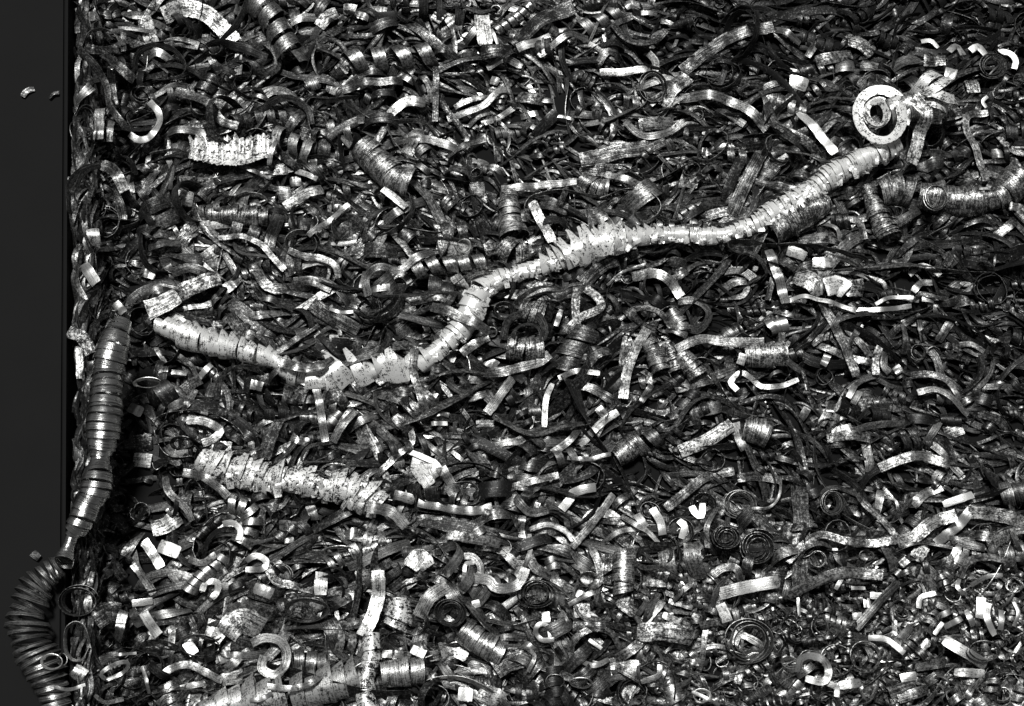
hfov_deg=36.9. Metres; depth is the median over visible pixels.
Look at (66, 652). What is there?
curled ribbon
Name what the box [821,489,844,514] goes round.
ring curl
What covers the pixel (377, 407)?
metal ribbon
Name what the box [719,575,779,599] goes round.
metal ribbon
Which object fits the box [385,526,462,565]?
metal ribbon
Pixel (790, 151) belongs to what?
metal ribbon
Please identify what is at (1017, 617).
metal ribbon
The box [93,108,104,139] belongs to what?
metal ribbon
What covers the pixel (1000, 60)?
ring curl
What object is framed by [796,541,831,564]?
curled ribbon
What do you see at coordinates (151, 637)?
metal chip
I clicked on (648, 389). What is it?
short strip
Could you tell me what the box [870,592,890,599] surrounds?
metal chip
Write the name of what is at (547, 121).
metal chip
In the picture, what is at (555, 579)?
curled ribbon
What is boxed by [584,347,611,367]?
metal chip
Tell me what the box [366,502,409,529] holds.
metal ribbon
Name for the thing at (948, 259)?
short strip
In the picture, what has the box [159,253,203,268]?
metal ribbon
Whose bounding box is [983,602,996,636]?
metal ribbon
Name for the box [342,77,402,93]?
metal ribbon
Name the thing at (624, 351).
metal ribbon
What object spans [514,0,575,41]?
metal chip
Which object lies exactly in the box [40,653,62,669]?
ring curl
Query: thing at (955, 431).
metal chip
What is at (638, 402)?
metal ribbon
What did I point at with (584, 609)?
metal chip
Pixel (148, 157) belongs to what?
short strip
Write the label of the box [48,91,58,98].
short strip
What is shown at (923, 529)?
metal ribbon
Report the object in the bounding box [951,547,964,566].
metal chip
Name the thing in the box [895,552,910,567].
metal chip
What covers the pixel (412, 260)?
metal ribbon
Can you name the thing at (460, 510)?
metal ribbon
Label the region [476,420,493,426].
short strip
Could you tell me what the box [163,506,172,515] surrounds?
short strip
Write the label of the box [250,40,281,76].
curled ribbon
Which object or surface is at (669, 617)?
metal ribbon
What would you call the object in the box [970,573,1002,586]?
metal ribbon
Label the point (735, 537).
ring curl
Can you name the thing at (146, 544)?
metal ribbon
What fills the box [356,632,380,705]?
spiral coil
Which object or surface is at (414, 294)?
metal ribbon
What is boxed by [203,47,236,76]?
metal ribbon
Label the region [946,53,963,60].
short strip
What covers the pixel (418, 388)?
metal ribbon
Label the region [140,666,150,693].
metal ribbon
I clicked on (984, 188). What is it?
short strip
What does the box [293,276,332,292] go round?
metal ribbon
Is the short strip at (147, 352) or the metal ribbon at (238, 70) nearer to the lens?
the short strip at (147, 352)
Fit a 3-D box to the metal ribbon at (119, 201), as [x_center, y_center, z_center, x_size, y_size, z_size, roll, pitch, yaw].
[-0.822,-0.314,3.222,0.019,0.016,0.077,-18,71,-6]
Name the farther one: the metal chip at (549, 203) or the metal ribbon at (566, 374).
the metal chip at (549, 203)
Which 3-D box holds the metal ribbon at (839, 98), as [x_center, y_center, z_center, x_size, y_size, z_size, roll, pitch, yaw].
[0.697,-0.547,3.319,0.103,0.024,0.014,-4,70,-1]
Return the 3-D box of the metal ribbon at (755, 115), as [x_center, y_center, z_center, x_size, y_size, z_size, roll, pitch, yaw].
[0.464,-0.533,3.321,0.210,0.024,0.054,23,72,8]
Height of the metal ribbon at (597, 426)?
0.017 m
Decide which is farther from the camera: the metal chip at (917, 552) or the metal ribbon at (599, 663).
the metal chip at (917, 552)
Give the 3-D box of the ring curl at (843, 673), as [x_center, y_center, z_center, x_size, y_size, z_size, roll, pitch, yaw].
[0.615,0.583,2.908,0.062,0.011,0.062,0,70,0]
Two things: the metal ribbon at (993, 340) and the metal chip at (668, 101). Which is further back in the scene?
the metal chip at (668, 101)
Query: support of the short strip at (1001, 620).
on the swarf bed
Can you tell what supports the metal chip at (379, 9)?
on the swarf bed
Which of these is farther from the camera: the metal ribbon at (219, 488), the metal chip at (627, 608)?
the metal ribbon at (219, 488)
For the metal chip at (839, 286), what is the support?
on the swarf bed
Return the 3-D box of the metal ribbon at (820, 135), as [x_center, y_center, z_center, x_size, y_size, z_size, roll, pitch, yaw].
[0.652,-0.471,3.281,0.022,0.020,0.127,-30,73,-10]
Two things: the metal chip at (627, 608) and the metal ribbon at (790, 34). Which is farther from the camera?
the metal ribbon at (790, 34)
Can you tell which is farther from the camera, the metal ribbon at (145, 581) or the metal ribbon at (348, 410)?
the metal ribbon at (348, 410)
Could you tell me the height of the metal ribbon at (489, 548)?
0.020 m
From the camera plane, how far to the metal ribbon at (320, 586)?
2.95 m
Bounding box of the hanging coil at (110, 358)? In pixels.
[4,316,131,705]
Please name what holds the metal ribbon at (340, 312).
on the swarf bed
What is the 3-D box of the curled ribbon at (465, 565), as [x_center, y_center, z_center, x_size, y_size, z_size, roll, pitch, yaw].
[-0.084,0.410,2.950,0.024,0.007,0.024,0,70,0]
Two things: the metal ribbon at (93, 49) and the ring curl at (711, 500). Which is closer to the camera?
the ring curl at (711, 500)
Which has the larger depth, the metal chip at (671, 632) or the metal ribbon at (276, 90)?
the metal ribbon at (276, 90)
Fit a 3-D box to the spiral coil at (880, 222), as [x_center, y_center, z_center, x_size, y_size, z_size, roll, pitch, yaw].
[0.770,-0.297,3.229,0.056,0.056,0.135,-18,71,-6]
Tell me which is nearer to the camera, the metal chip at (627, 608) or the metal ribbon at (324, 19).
the metal chip at (627, 608)
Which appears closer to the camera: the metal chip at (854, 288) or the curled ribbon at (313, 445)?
the curled ribbon at (313, 445)
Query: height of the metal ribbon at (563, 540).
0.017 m
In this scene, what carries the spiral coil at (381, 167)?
on the swarf bed
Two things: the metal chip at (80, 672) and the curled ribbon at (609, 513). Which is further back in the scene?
the curled ribbon at (609, 513)
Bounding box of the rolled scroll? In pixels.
[852,80,941,165]
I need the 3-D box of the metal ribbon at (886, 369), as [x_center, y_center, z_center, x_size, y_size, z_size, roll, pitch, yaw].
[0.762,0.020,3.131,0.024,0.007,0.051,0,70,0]
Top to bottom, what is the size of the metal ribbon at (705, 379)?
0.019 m
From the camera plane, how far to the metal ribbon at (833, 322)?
3.13 m
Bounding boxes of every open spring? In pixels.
[181,548,228,595]
[223,492,262,549]
[247,0,307,68]
[272,125,321,163]
[281,648,326,672]
[329,42,439,79]
[411,252,497,279]
[491,2,536,40]
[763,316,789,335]
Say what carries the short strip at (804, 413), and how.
on the swarf bed
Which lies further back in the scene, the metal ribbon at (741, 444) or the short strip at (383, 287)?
the short strip at (383, 287)
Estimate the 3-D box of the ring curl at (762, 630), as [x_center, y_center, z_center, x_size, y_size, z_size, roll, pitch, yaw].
[0.449,0.548,2.914,0.093,0.034,0.084,0,70,0]
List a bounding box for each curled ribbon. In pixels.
[63,621,90,661]
[81,27,124,46]
[99,660,129,681]
[122,4,160,18]
[126,109,152,127]
[128,99,162,142]
[132,43,186,79]
[151,187,159,196]
[152,463,178,470]
[154,409,244,458]
[159,423,185,445]
[184,479,207,525]
[186,416,223,446]
[199,578,221,599]
[214,365,268,399]
[220,564,227,577]
[222,520,242,540]
[245,553,268,572]
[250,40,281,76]
[250,633,290,678]
[258,94,314,124]
[300,441,347,462]
[320,325,341,335]
[331,213,367,242]
[335,577,347,590]
[387,118,457,158]
[395,277,406,290]
[415,497,440,513]
[444,483,463,499]
[454,481,479,505]
[461,566,529,592]
[462,553,483,585]
[462,560,474,571]
[492,413,590,436]
[499,309,548,340]
[504,644,536,672]
[511,323,541,341]
[524,189,597,222]
[533,621,553,642]
[551,569,564,587]
[563,285,604,334]
[567,627,621,661]
[583,507,620,526]
[600,188,661,224]
[609,23,668,45]
[631,305,669,332]
[640,660,675,698]
[678,296,712,333]
[689,503,705,518]
[697,128,728,162]
[710,563,742,581]
[728,239,868,269]
[728,370,798,391]
[795,652,831,685]
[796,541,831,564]
[806,418,892,455]
[819,485,856,503]
[882,495,898,520]
[946,43,965,54]
[955,578,967,595]
[962,110,989,180]
[968,43,986,55]
[981,95,987,107]
[998,49,1018,68]
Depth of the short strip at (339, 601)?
2.95 m
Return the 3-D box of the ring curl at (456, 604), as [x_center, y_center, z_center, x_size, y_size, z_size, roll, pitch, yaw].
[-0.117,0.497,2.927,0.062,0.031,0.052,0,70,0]
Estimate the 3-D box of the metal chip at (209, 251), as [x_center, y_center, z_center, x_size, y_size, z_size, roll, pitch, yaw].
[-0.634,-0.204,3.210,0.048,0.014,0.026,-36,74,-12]
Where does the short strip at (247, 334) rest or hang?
on the swarf bed
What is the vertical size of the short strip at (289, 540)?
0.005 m
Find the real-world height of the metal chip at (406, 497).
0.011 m
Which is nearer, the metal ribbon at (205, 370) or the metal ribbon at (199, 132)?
the metal ribbon at (205, 370)
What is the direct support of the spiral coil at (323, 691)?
on the swarf bed
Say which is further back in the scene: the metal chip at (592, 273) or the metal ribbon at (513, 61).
the metal ribbon at (513, 61)
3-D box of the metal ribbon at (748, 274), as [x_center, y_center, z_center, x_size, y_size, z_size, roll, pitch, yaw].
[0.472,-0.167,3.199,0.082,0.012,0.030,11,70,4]
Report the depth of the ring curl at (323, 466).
3.00 m
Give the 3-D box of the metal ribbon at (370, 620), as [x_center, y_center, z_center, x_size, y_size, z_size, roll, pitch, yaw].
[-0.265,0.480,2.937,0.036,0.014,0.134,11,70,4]
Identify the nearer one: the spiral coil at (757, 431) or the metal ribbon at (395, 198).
the spiral coil at (757, 431)
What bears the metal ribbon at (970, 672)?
on the swarf bed
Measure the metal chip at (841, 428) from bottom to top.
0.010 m
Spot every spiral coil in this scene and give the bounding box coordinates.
[194,448,391,517]
[198,654,360,705]
[208,204,268,227]
[351,135,424,197]
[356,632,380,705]
[380,654,431,686]
[383,597,412,636]
[455,620,507,664]
[493,236,530,263]
[498,188,529,241]
[505,333,547,361]
[518,298,546,322]
[576,173,611,199]
[611,434,639,465]
[612,548,634,603]
[642,336,670,378]
[661,341,684,376]
[665,305,690,342]
[675,349,710,382]
[741,415,780,447]
[744,341,788,367]
[767,193,832,244]
[860,184,902,244]
[876,172,917,207]
[908,70,958,123]
[916,163,1023,217]
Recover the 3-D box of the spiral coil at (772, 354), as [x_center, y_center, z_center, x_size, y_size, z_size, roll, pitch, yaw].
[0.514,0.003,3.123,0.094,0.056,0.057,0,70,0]
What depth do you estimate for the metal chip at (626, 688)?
2.89 m
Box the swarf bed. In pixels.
[68,0,1023,705]
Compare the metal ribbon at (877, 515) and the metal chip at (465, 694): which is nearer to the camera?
the metal chip at (465, 694)
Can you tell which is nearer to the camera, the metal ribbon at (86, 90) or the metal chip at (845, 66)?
the metal ribbon at (86, 90)
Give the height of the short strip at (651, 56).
0.011 m
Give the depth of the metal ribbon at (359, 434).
3.07 m
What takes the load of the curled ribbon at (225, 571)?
on the swarf bed
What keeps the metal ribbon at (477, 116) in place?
on the swarf bed
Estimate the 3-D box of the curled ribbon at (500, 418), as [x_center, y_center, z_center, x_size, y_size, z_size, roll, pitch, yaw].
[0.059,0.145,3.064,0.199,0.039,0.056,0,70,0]
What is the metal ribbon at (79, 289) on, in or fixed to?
on the swarf bed
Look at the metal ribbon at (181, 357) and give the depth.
3.13 m
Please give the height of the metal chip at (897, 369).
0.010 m
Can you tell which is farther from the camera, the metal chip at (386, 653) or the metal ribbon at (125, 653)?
the metal chip at (386, 653)
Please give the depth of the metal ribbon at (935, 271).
3.20 m
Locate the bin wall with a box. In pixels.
[0,0,77,705]
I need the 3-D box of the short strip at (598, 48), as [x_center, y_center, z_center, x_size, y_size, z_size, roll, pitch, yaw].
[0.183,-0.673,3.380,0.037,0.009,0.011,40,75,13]
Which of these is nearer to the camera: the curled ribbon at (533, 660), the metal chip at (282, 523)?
the curled ribbon at (533, 660)
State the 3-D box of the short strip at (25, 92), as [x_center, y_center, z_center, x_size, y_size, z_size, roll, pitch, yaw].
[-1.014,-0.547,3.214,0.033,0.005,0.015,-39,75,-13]
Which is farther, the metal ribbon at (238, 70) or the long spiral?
the metal ribbon at (238, 70)
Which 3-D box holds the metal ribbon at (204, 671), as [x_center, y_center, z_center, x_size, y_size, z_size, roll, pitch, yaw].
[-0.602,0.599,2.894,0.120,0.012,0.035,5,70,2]
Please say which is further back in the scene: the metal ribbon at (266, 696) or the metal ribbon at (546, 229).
the metal ribbon at (546, 229)
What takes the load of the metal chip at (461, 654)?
on the swarf bed
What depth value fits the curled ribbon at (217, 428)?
3.06 m
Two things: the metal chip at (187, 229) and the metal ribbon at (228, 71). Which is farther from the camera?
the metal ribbon at (228, 71)
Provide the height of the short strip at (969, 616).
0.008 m
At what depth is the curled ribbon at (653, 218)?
3.21 m
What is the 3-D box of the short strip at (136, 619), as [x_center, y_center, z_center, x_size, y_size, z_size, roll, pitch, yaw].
[-0.712,0.498,2.903,0.020,0.028,0.040,-25,72,-9]
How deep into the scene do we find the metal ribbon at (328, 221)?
3.22 m
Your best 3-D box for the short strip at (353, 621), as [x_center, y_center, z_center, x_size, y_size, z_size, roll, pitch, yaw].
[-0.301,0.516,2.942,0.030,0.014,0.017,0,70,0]
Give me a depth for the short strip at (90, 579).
2.87 m
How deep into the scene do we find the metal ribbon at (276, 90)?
3.33 m
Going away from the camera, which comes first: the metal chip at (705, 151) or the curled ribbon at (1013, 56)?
the metal chip at (705, 151)
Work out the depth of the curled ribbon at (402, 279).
3.17 m
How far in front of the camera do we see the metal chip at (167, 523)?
3.02 m
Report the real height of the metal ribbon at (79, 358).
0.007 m
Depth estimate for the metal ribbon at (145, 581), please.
2.98 m
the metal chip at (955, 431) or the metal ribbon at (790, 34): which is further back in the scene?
the metal ribbon at (790, 34)
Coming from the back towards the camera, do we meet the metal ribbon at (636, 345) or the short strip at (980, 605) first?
the metal ribbon at (636, 345)
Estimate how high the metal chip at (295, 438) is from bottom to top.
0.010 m
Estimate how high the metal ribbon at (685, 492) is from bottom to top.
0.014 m
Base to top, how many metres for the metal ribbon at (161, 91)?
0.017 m
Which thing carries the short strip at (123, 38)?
on the swarf bed
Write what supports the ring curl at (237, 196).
on the swarf bed
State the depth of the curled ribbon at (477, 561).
2.96 m
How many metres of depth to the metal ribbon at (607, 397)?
3.10 m
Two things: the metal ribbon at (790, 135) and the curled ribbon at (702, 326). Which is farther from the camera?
the metal ribbon at (790, 135)
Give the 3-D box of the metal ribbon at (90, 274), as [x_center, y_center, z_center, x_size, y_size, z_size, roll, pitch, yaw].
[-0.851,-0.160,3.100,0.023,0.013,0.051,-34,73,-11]
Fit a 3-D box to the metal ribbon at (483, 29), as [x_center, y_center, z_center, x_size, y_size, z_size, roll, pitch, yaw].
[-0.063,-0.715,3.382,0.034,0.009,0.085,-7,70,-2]
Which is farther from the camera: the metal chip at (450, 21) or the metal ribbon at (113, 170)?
the metal chip at (450, 21)
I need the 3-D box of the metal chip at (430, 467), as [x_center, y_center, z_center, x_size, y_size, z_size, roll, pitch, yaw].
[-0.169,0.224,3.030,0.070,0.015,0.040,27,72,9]
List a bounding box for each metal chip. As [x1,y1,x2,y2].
[30,550,40,560]
[67,326,94,355]
[69,664,88,680]
[86,228,100,245]
[89,601,121,628]
[112,300,126,314]
[114,610,127,642]
[121,533,144,557]
[127,403,143,416]
[133,433,152,452]
[133,452,151,467]
[139,265,155,279]
[143,289,181,319]
[145,631,158,640]
[149,283,175,296]
[151,510,183,535]
[157,540,180,557]
[164,558,182,568]
[168,568,183,582]
[171,313,186,321]
[173,271,221,300]
[176,222,199,247]
[178,190,193,206]
[178,670,192,679]
[188,128,276,165]
[200,244,218,261]
[205,258,226,269]
[205,618,225,643]
[207,320,222,331]
[212,441,231,450]
[215,651,229,663]
[216,608,267,641]
[219,277,242,293]
[221,672,242,685]
[234,4,247,15]
[250,379,263,390]
[253,583,274,598]
[254,5,262,17]
[277,186,290,199]
[279,520,303,532]
[282,255,294,277]
[283,379,301,391]
[290,176,300,186]
[290,433,311,446]
[294,456,308,468]
[300,127,316,140]
[303,159,316,169]
[304,76,320,90]
[305,504,318,519]
[308,298,361,335]
[326,84,337,94]
[335,57,350,73]
[343,3,356,14]
[343,65,386,82]
[344,527,358,539]
[345,589,353,599]
[354,11,368,21]
[354,569,370,584]
[373,6,386,11]
[382,305,416,317]
[382,650,391,657]
[394,490,414,503]
[394,650,403,658]
[399,71,416,84]
[400,128,424,155]
[403,549,433,572]
[409,294,446,304]
[410,456,442,478]
[410,645,426,657]
[429,650,439,661]
[431,10,446,23]
[435,240,472,257]
[438,640,469,660]
[444,15,461,31]
[451,273,469,295]
[457,687,472,701]
[469,182,484,196]
[471,599,480,607]
[476,684,507,705]
[481,44,513,59]
[483,242,499,250]
[484,358,499,367]
[487,611,506,624]
[490,76,499,85]
[490,466,501,477]
[490,648,524,677]
[499,546,523,569]
[507,466,515,478]
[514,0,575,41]
[516,33,551,51]
[532,109,559,136]
[540,197,568,214]
[542,611,550,622]
[573,603,590,617]
[575,590,590,600]
[576,254,619,286]
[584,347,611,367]
[590,212,608,224]
[600,553,612,584]
[610,660,638,674]
[615,595,637,616]
[619,682,633,696]
[624,0,632,9]
[637,622,695,645]
[638,116,673,130]
[645,373,656,384]
[656,75,691,103]
[658,72,692,106]
[677,419,734,457]
[679,177,697,188]
[683,557,708,571]
[700,148,709,155]
[736,353,746,365]
[786,245,807,260]
[789,75,808,91]
[792,269,825,296]
[797,232,837,244]
[812,257,832,267]
[815,50,852,66]
[820,353,830,366]
[823,275,851,296]
[831,424,851,432]
[835,60,853,72]
[839,679,861,689]
[841,34,875,57]
[845,278,863,296]
[852,612,861,619]
[859,60,878,70]
[863,600,870,607]
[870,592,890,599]
[888,680,915,698]
[892,364,902,374]
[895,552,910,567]
[897,685,927,702]
[900,672,916,681]
[910,546,929,560]
[915,156,943,173]
[924,54,945,66]
[942,251,958,266]
[942,491,974,506]
[943,426,964,438]
[944,67,957,77]
[944,106,962,120]
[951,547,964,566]
[953,295,970,307]
[964,80,979,92]
[985,525,1016,546]
[991,149,1003,158]
[993,217,1017,236]
[1009,202,1022,211]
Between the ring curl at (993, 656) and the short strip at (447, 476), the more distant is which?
the short strip at (447, 476)
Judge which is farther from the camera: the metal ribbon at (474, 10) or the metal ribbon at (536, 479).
the metal ribbon at (474, 10)
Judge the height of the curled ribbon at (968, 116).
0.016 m
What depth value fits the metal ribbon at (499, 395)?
3.07 m
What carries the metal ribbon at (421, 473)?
on the swarf bed
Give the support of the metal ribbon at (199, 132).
on the swarf bed
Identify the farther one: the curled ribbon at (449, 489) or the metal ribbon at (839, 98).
the metal ribbon at (839, 98)
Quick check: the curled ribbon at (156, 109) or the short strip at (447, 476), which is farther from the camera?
the curled ribbon at (156, 109)
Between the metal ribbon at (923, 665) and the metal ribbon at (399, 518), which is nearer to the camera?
the metal ribbon at (923, 665)
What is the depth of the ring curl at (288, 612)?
2.93 m
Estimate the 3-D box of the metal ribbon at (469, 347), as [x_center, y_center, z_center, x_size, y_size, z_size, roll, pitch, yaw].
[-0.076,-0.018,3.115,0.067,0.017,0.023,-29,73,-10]
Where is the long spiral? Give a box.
[152,138,902,390]
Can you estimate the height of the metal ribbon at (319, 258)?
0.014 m
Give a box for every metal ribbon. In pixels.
[54,683,85,690]
[66,161,100,213]
[74,163,99,187]
[74,264,87,298]
[75,83,95,104]
[75,346,83,378]
[76,636,86,656]
[78,48,126,127]
[79,43,119,54]
[80,262,99,286]
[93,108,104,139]
[94,694,123,704]
[96,49,136,82]
[100,160,129,193]
[107,68,118,104]
[113,187,126,220]
[114,652,135,655]
[125,174,135,215]
[131,550,156,595]
[137,11,158,43]
[140,538,164,569]
[140,610,161,637]
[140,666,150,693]
[141,162,161,190]
[142,48,173,63]
[148,239,179,249]
[149,148,188,156]
[150,609,192,619]
[153,19,166,29]
[154,82,186,97]
[155,681,206,704]
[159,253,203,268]
[160,0,240,40]
[162,476,194,522]
[163,661,223,683]
[164,37,199,49]
[164,444,187,456]
[165,157,174,188]
[167,369,186,375]
[168,125,205,138]
[168,620,175,645]
[170,263,206,276]
[174,87,238,129]
[175,303,207,310]
[178,354,197,375]
[179,374,202,392]
[182,468,230,499]
[188,552,216,565]
[198,363,213,379]
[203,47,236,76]
[205,39,267,60]
[214,582,242,589]
[218,233,286,271]
[218,389,223,406]
[219,125,239,134]
[229,649,267,659]
[233,241,269,258]
[234,54,241,74]
[237,310,283,320]
[239,165,270,179]
[249,691,272,701]
[251,268,311,293]
[258,165,287,174]
[259,510,265,532]
[260,86,296,103]
[261,419,283,459]
[265,565,313,593]
[267,141,277,164]
[267,673,323,690]
[270,493,280,509]
[275,323,319,352]
[278,356,335,372]
[282,185,323,210]
[287,248,341,277]
[289,13,316,25]
[291,290,334,315]
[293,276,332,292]
[295,169,317,180]
[306,202,350,236]
[312,388,328,441]
[314,7,338,29]
[314,571,327,594]
[315,95,358,102]
[329,307,352,313]
[329,335,362,348]
[329,410,358,443]
[334,407,355,429]
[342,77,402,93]
[345,413,380,434]
[346,539,410,570]
[355,427,371,457]
[357,570,384,635]
[361,248,434,296]
[361,519,379,555]
[364,428,383,451]
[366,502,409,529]
[369,420,402,449]
[371,290,461,297]
[373,392,399,429]
[376,428,415,476]
[380,187,408,209]
[383,197,426,224]
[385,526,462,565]
[386,96,424,115]
[401,135,456,150]
[409,349,428,415]
[409,450,434,463]
[410,514,447,527]
[411,463,435,487]
[413,581,450,618]
[417,499,492,514]
[420,74,432,102]
[426,440,441,457]
[430,303,490,335]
[432,66,438,121]
[432,551,462,570]
[436,369,497,384]
[446,530,501,547]
[447,87,507,121]
[447,137,485,162]
[447,380,472,397]
[453,95,487,109]
[459,334,489,356]
[459,389,493,403]
[464,6,494,13]
[464,412,479,432]
[468,109,491,127]
[471,509,512,523]
[474,13,492,45]
[475,544,506,552]
[481,106,514,124]
[484,350,552,376]
[484,375,515,415]
[486,56,522,69]
[493,438,570,446]
[501,178,576,191]
[511,472,558,490]
[513,491,548,516]
[516,92,544,105]
[518,516,525,537]
[521,481,549,496]
[522,534,532,567]
[526,84,553,102]
[528,200,555,242]
[528,553,551,579]
[529,522,575,541]
[533,527,577,564]
[537,31,587,57]
[541,544,573,557]
[542,383,553,426]
[546,428,580,457]
[558,368,599,380]
[558,483,595,511]
[560,511,573,531]
[567,452,610,460]
[568,585,612,606]
[570,492,615,549]
[570,616,608,621]
[573,621,605,631]
[578,409,619,446]
[579,137,666,166]
[579,163,626,176]
[581,383,613,402]
[582,657,609,667]
[587,543,603,590]
[594,46,617,65]
[600,66,649,75]
[600,525,645,544]
[604,171,640,185]
[606,260,645,285]
[615,639,646,661]
[618,326,650,398]
[618,336,631,371]
[620,382,672,428]
[620,514,659,541]
[623,119,685,139]
[631,268,684,298]
[633,548,679,580]
[641,107,691,115]
[641,599,665,621]
[641,665,662,683]
[642,592,661,621]
[650,507,666,534]
[662,612,690,626]
[663,467,734,511]
[668,598,692,609]
[672,582,692,601]
[674,334,763,352]
[674,365,735,392]
[678,21,774,74]
[680,89,770,132]
[692,691,719,705]
[699,618,727,627]
[703,507,718,547]
[711,575,731,617]
[715,108,745,126]
[717,278,746,295]
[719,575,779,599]
[721,156,745,200]
[721,267,756,280]
[726,152,764,216]
[728,286,749,299]
[732,418,747,451]
[732,617,744,645]
[737,472,780,483]
[739,631,761,647]
[752,479,781,509]
[755,178,798,191]
[758,91,768,120]
[762,79,786,90]
[763,101,811,153]
[765,249,789,303]
[765,265,784,299]
[767,122,822,157]
[769,149,842,161]
[772,308,802,318]
[774,27,800,45]
[778,332,802,373]
[779,68,797,74]
[785,294,855,312]
[785,531,897,563]
[788,566,882,599]
[796,112,837,154]
[805,39,816,57]
[810,96,856,104]
[811,332,832,346]
[815,343,872,365]
[818,302,859,376]
[818,402,833,426]
[823,223,841,240]
[823,271,887,289]
[825,681,839,696]
[827,430,869,442]
[832,546,842,566]
[845,330,870,357]
[849,216,867,240]
[855,492,908,543]
[855,580,898,630]
[856,304,911,311]
[857,71,876,87]
[861,445,873,471]
[868,635,905,654]
[872,345,882,374]
[874,490,883,512]
[874,541,952,565]
[875,295,913,305]
[877,451,949,472]
[880,351,891,374]
[885,312,919,341]
[896,509,958,547]
[900,320,908,353]
[908,263,941,276]
[911,279,932,292]
[912,485,943,507]
[915,657,944,671]
[916,314,926,341]
[916,386,969,416]
[916,591,935,608]
[922,150,970,157]
[922,421,942,444]
[930,441,963,476]
[933,505,971,543]
[935,319,955,342]
[942,636,988,669]
[947,382,961,400]
[948,535,984,551]
[954,668,984,677]
[957,553,1015,578]
[959,341,984,353]
[968,505,1023,528]
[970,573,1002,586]
[979,334,1004,346]
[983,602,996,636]
[998,42,1018,48]
[1012,602,1019,626]
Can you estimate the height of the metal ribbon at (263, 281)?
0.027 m
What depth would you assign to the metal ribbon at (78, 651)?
2.82 m
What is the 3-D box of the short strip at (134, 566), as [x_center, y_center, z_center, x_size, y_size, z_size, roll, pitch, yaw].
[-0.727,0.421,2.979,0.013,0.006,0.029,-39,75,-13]
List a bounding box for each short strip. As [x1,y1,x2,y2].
[21,86,34,97]
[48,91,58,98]
[75,693,84,705]
[87,571,94,585]
[88,11,94,20]
[98,9,110,18]
[99,652,118,664]
[107,120,114,141]
[112,561,127,580]
[121,32,125,51]
[129,607,143,627]
[130,563,141,576]
[132,597,152,606]
[142,342,150,355]
[145,155,150,171]
[154,347,166,362]
[158,365,168,377]
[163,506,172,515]
[175,618,180,636]
[176,478,182,493]
[183,639,197,656]
[184,389,198,406]
[188,614,198,630]
[196,610,207,626]
[204,384,214,400]
[224,658,242,671]
[241,328,255,340]
[248,441,256,458]
[254,419,272,432]
[265,518,277,534]
[282,447,290,462]
[285,537,293,542]
[332,596,346,607]
[342,75,358,85]
[347,618,361,624]
[359,271,365,289]
[371,284,389,292]
[377,531,386,546]
[430,411,449,418]
[431,421,447,425]
[435,467,449,478]
[440,465,454,485]
[451,450,463,461]
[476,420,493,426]
[491,29,498,43]
[521,110,538,119]
[533,502,539,517]
[554,309,562,326]
[557,115,573,120]
[557,611,570,623]
[568,14,580,23]
[588,42,601,52]
[588,639,601,649]
[595,405,610,417]
[622,504,630,514]
[633,513,647,526]
[639,383,653,402]
[641,10,656,16]
[646,50,658,70]
[646,579,665,586]
[661,18,673,25]
[672,269,689,280]
[677,519,687,538]
[716,602,731,622]
[734,664,744,683]
[776,591,779,605]
[796,597,800,615]
[799,405,811,420]
[820,276,822,294]
[834,578,843,589]
[846,385,856,398]
[851,391,862,404]
[851,586,865,589]
[852,324,863,336]
[880,321,895,325]
[896,624,912,640]
[906,297,918,302]
[921,38,938,48]
[922,297,933,302]
[933,622,943,634]
[942,251,955,267]
[944,616,962,628]
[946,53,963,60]
[960,281,971,286]
[964,609,974,626]
[975,597,985,618]
[979,187,990,189]
[997,609,1003,629]
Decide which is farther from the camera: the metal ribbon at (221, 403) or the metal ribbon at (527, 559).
the metal ribbon at (221, 403)
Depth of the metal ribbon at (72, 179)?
3.15 m
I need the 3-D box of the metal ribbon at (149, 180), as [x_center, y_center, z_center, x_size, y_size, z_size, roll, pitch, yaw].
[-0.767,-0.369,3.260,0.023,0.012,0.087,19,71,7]
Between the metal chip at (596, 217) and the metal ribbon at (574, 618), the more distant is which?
the metal chip at (596, 217)
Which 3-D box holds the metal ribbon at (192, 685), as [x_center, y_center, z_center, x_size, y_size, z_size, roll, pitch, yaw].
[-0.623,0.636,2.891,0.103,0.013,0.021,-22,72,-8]
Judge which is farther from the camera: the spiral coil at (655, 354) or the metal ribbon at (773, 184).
the metal ribbon at (773, 184)
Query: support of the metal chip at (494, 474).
on the swarf bed
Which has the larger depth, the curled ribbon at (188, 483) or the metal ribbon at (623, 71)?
the metal ribbon at (623, 71)
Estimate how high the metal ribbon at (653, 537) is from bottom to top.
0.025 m
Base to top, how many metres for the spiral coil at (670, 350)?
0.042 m
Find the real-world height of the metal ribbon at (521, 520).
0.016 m
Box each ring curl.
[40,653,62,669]
[57,652,66,664]
[58,584,98,615]
[76,104,94,137]
[133,377,160,387]
[169,436,192,448]
[178,634,218,655]
[233,191,267,206]
[272,563,292,580]
[284,229,320,253]
[284,598,329,622]
[306,597,323,610]
[318,463,351,477]
[324,545,355,555]
[387,631,413,645]
[434,599,466,626]
[456,239,470,252]
[489,327,496,336]
[492,301,515,319]
[517,580,554,607]
[546,674,564,687]
[570,677,592,688]
[578,571,597,586]
[639,70,666,101]
[668,517,693,545]
[690,493,716,516]
[693,688,710,702]
[712,525,740,548]
[724,490,756,517]
[725,618,773,663]
[740,529,773,563]
[809,551,825,567]
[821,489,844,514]
[821,644,852,676]
[850,641,880,672]
[859,549,873,560]
[911,344,925,359]
[923,185,947,210]
[927,346,940,356]
[966,640,1000,661]
[980,53,1006,78]
[993,86,1004,98]

